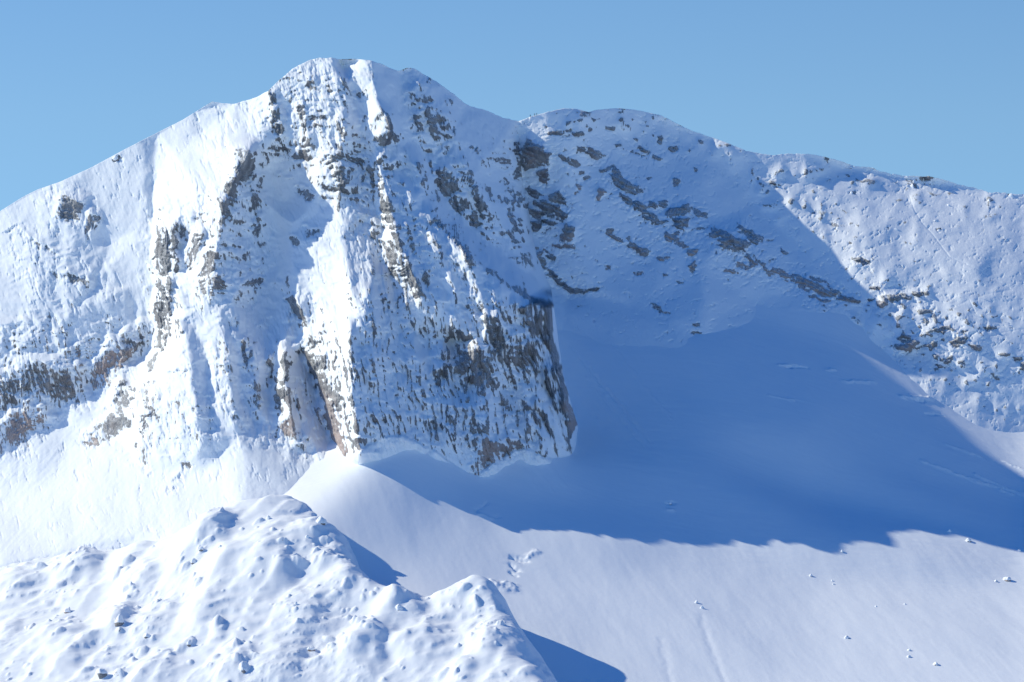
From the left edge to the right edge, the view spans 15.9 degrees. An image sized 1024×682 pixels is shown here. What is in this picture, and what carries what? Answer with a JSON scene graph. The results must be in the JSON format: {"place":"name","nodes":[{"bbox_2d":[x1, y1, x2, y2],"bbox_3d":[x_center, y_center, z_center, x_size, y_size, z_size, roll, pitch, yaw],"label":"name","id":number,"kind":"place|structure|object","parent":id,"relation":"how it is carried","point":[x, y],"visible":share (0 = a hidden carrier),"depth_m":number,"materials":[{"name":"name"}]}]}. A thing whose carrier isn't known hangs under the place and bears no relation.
{"place":"outdoors","nodes":[
{"label":"outdoors","id":0,"kind":"place"},
{"bbox_2d":[0,495,556,681],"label":"hill","id":1,"kind":"structure","parent":0,"point":[227,607],"depth_m":1987.19,"materials":[{"name":"white snow"}]},
{"bbox_2d":[64,607,70,613],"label":"boulder","id":2,"kind":"object","parent":1,"relation":"on","point":[67,610],"visible":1,"depth_m":2051.92,"materials":[{"name":"stone"}]},
{"bbox_2d":[97,668,106,678],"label":"boulder","id":3,"kind":"object","parent":1,"relation":"on","point":[102,673],"visible":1,"depth_m":1955.36,"materials":[{"name":"grey stone"}]},
{"bbox_2d":[114,614,123,626],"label":"boulder","id":4,"kind":"object","parent":1,"relation":"on","point":[119,620],"visible":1,"depth_m":2003.39,"materials":[{"name":"grey stone"}]},
{"bbox_2d":[239,661,249,673],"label":"boulder","id":5,"kind":"object","parent":1,"relation":"on","point":[244,666],"visible":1,"depth_m":1930.31,"materials":[{"name":"grey stone"}]},
{"bbox_2d":[307,645,314,651],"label":"boulder","id":6,"kind":"object","parent":1,"relation":"on","point":[310,648],"visible":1,"depth_m":1945.80,"materials":[{"name":"stone"}]},
{"bbox_2d":[316,516,326,524],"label":"boulder","id":7,"kind":"object","parent":1,"relation":"on","point":[321,520],"visible":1,"depth_m":2049.74,"materials":[{"name":"stone"}]},
{"bbox_2d":[395,604,402,610],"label":"boulder","id":8,"kind":"object","parent":1,"relation":"on","point":[398,607],"visible":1,"depth_m":1963.23,"materials":[{"name":"stone"}]},
{"bbox_2d":[0,58,577,566],"bbox_3d":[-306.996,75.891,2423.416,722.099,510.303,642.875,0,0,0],"label":"mountain","id":9,"kind":"structure","parent":0,"point":[284,282],"depth_m":2237.60,"materials":[{"name":"white snow"}]},
{"bbox_2d":[112,155,118,161],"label":"boulder","id":10,"kind":"object","parent":9,"relation":"on","point":[114,158],"visible":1,"depth_m":2323.96,"materials":[{"name":"grey stone"}]},
{"bbox_2d":[0,0,1023,210],"label":"sky","id":11,"kind":"structure","parent":0,"point":[932,88],"materials":[{"name":"blue"}]},
{"bbox_2d":[284,305,1023,681],"bbox_3d":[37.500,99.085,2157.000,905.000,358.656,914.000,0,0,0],"label":"snowfield","id":12,"kind":"structure","parent":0,"point":[780,457],"depth_m":2151.42,"materials":[{"name":"white snow"}]},
{"bbox_2d":[1003,577,1010,581],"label":"boulder","id":13,"kind":"object","parent":12,"relation":"on","point":[1007,579],"visible":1,"depth_m":2151.32,"materials":[{"name":"stone"}]},
{"bbox_2d":[518,108,1023,432],"bbox_3d":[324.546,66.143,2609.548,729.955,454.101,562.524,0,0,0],"label":"mountain","id":14,"kind":"structure","parent":0,"point":[649,229],"depth_m":2467.86,"materials":[{"name":"white snow"}]}
]}

